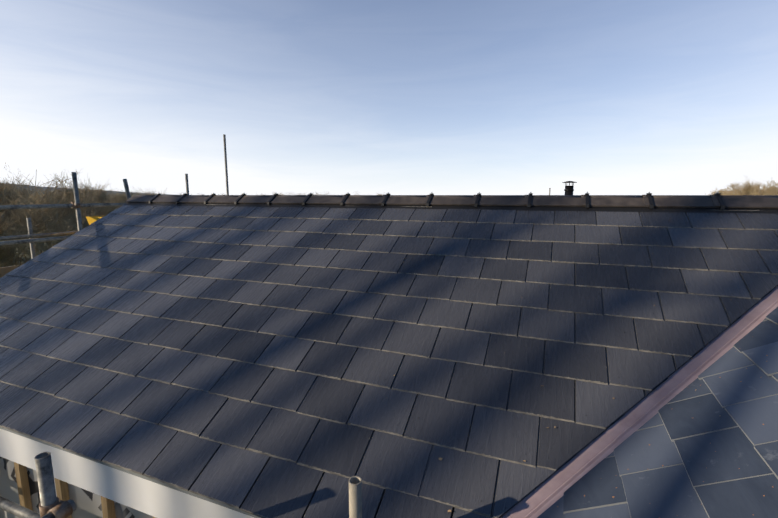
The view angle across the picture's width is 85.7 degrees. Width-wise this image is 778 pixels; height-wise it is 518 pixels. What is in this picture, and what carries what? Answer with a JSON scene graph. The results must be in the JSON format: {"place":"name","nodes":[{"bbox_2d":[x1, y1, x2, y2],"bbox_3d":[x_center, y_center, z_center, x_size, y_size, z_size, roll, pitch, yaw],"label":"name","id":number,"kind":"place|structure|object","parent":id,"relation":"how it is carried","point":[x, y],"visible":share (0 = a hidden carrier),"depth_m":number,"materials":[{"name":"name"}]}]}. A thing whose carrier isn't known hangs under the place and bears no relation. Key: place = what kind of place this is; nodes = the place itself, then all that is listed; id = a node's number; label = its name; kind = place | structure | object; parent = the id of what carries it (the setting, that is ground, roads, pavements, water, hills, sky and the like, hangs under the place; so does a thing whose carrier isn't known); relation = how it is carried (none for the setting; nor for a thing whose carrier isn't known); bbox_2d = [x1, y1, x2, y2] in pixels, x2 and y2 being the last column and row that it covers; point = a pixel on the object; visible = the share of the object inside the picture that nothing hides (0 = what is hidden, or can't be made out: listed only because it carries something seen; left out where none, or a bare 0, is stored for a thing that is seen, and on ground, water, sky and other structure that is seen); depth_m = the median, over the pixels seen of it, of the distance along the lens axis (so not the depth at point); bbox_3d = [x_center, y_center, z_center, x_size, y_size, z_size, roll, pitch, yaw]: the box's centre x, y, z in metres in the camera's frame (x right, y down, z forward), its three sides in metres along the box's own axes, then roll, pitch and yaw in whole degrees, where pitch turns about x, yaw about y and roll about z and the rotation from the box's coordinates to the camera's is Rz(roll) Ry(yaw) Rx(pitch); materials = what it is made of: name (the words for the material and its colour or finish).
{"place":"outdoors","nodes":[
{"label":"outdoors","id":0,"kind":"place"},
{"bbox_2d":[0,183,171,266],"bbox_3d":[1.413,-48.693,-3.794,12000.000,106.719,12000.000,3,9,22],"label":"hill","id":1,"kind":"structure","parent":0,"point":[45,188],"depth_m":1844.23,"materials":[{"name":"plant"}]},
{"bbox_2d":[7,178,31,198],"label":"tree","id":2,"kind":"object","parent":1,"relation":"on","point":[19,183],"visible":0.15,"depth_m":23.60,"materials":[{"name":"brown plant"}]},
{"bbox_2d":[0,175,51,266],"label":"tree","id":3,"kind":"object","parent":1,"relation":"on","point":[22,200],"depth_m":19.66,"materials":[{"name":"brown plant"}]},
{"bbox_2d":[0,163,70,266],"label":"tree","id":4,"kind":"object","parent":1,"relation":"on","point":[6,194],"visible":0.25,"depth_m":13.27,"materials":[{"name":"brown plant"}]},
{"bbox_2d":[0,169,88,266],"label":"tree","id":5,"kind":"object","parent":1,"relation":"on","point":[34,215],"visible":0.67,"depth_m":10.49,"materials":[{"name":"brown plant"}]},
{"bbox_2d":[4,178,87,208],"bbox_3d":[-20.078,-2.275,25.319,5.056,5.071,4.617,-1,9,-8],"label":"tree","id":6,"kind":"object","parent":1,"relation":"on","point":[48,192],"depth_m":24.15,"materials":[{"name":"brown plant"}]},
{"bbox_2d":[43,195,96,230],"bbox_3d":[-17.366,-1.618,23.193,4.307,4.412,4.302,6,10,33],"label":"tree","id":7,"kind":"object","parent":1,"relation":"on","point":[67,216],"depth_m":22.00,"materials":[{"name":"brown plant"}]},
{"bbox_2d":[0,457,152,517],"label":"wall","id":8,"kind":"structure","parent":1,"relation":"on","point":[88,504],"depth_m":2.51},
{"bbox_2d":[0,427,260,517],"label":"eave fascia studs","id":9,"kind":"object","parent":8,"relation":"attached to","point":[109,484],"visible":0.75,"depth_m":2.24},
{"bbox_2d":[64,410,453,517],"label":"roof underlay","id":10,"kind":"object","parent":8,"relation":"on","point":[312,497],"depth_m":1.90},
{"bbox_2d":[0,204,777,517],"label":"roof slates","id":11,"kind":"object","parent":10,"relation":"on","point":[178,345],"visible":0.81,"depth_m":2.56,"materials":[{"name":"grey stone"}]},
{"bbox_2d":[124,202,777,213],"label":"roof ridge","id":12,"kind":"structure","parent":11,"relation":"on","point":[644,209],"depth_m":3.57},
{"bbox_2d":[125,192,777,208],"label":"roof ridge tiles","id":13,"kind":"object","parent":12,"relation":"on","point":[651,201],"visible":1,"depth_m":3.68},
{"bbox_2d":[393,253,746,511],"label":"roof debris crumbs","id":14,"kind":"object","parent":11,"relation":"on","point":[547,427],"visible":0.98,"depth_m":1.87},
{"bbox_3d":[1.398,0.529,0.798,2.608,1.463,5.969,3,9,22],"label":"wing roof underlay","id":15,"kind":"object","parent":8,"relation":"on","visible":0},
{"bbox_2d":[537,307,777,517],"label":"roof wing slates","id":16,"kind":"object","parent":15,"relation":"on","point":[709,445],"visible":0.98,"depth_m":1.53,"materials":[{"name":"grey stone"}]},
{"bbox_2d":[33,176,124,242],"bbox_3d":[-12.130,-1.109,18.018,3.691,4.961,4.531,1,9,8],"label":"tree","id":17,"kind":"object","parent":1,"relation":"on","point":[102,211],"visible":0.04,"depth_m":16.86,"materials":[{"name":"brown plant"}]},
{"bbox_2d":[39,169,120,245],"bbox_3d":[-9.032,-0.352,13.071,3.229,4.951,4.001,3,9,19],"label":"tree","id":18,"kind":"object","parent":1,"relation":"on","point":[66,197],"visible":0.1,"depth_m":13.03,"materials":[{"name":"brown plant"}]},
{"bbox_2d":[55,183,116,231],"bbox_3d":[-16.680,-1.875,23.492,3.494,4.837,3.762,1,9,6],"label":"tree","id":19,"kind":"object","parent":1,"relation":"on","point":[100,194],"visible":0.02,"depth_m":23.95,"materials":[{"name":"brown plant"}]},
{"bbox_2d":[58,181,121,208],"bbox_3d":[-18.378,-2.336,25.614,5.260,5.102,4.844,3,9,20],"label":"tree","id":20,"kind":"object","parent":1,"relation":"on","point":[108,200],"visible":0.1,"depth_m":25.27,"materials":[{"name":"brown plant"}]},
{"bbox_2d":[0,134,228,517],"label":"scaffold tubes","id":21,"kind":"object","parent":1,"relation":"on","point":[45,476],"visible":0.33,"depth_m":4.68},
{"bbox_2d":[0,265,20,277],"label":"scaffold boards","id":22,"kind":"object","parent":21,"relation":"on","point":[4,270],"depth_m":5.36,"materials":[{"name":"brown wood"}]},
{"bbox_2d":[39,202,80,517],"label":"scaffold couplers","id":23,"kind":"object","parent":21,"relation":"attached to","point":[58,508],"visible":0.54,"depth_m":1.61,"materials":[{"name":"grey metal"}]},
{"bbox_2d":[85,215,105,224],"bbox_3d":[-3.905,1.202,6.380,0.720,3.700,0.600,3,9,22],"label":"yellow scaffold chute hopper","id":24,"kind":"object","parent":21,"relation":"attached to","point":[91,219],"visible":0.02,"depth_m":5.92,"materials":[{"name":"yellow plastic"}]},
{"bbox_2d":[101,191,131,202],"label":"tree","id":25,"kind":"object","parent":1,"relation":"on","point":[123,201],"depth_m":26.34,"materials":[{"name":"brown plant"}]},
{"bbox_2d":[103,190,136,211],"bbox_3d":[-17.028,-2.184,26.405,3.652,4.565,3.921,0,9,-3],"label":"tree","id":26,"kind":"object","parent":1,"relation":"on","point":[121,195],"visible":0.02,"depth_m":26.98,"materials":[{"name":"brown plant"}]},
{"bbox_2d":[94,187,166,212],"bbox_3d":[-14.698,-1.753,23.539,4.052,4.581,3.737,5,10,29],"label":"tree","id":27,"kind":"object","parent":1,"relation":"on","point":[150,193],"depth_m":23.04,"materials":[{"name":"brown plant"}]},
{"bbox_2d":[349,476,361,517],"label":"scaffold standard","id":28,"kind":"object","parent":1,"relation":"on","point":[355,496],"visible":1,"depth_m":1.53,"materials":[{"name":"silver metal"}]},
{"bbox_2d":[710,189,730,194],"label":"tree","id":29,"kind":"object","parent":1,"relation":"on","point":[720,191],"visible":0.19,"depth_m":53.14,"materials":[{"name":"brown plant"}]},
{"bbox_2d":[721,183,767,194],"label":"tree","id":30,"kind":"object","parent":1,"relation":"on","point":[730,193],"visible":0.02,"depth_m":38.58,"materials":[{"name":"brown plant"}]},
{"bbox_2d":[727,175,777,194],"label":"tree","id":31,"kind":"object","parent":1,"relation":"on","point":[747,190],"visible":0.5,"depth_m":34.06,"materials":[{"name":"brown plant"}]},
{"bbox_2d":[765,180,777,194],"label":"tree","id":32,"kind":"object","parent":1,"relation":"on","point":[770,190],"visible":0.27,"depth_m":29.45,"materials":[{"name":"brown plant"}]},
{"bbox_2d":[0,0,777,194],"label":"sky","id":33,"kind":"structure","parent":0,"point":[338,97],"materials":[{"name":"blue"}]},
{"bbox_2d":[562,181,576,194],"bbox_3d":[4.326,-0.912,10.183,0.330,1.930,0.330,3,9,22],"label":"flue cowl","id":34,"kind":"object","parent":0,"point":[569,190],"visible":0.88,"depth_m":9.99,"materials":[{"name":"black metal"}]},
{"bbox_2d":[500,286,777,517],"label":"roof valley","id":35,"kind":"structure","parent":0,"point":[540,499],"depth_m":1.89,"materials":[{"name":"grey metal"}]}
]}

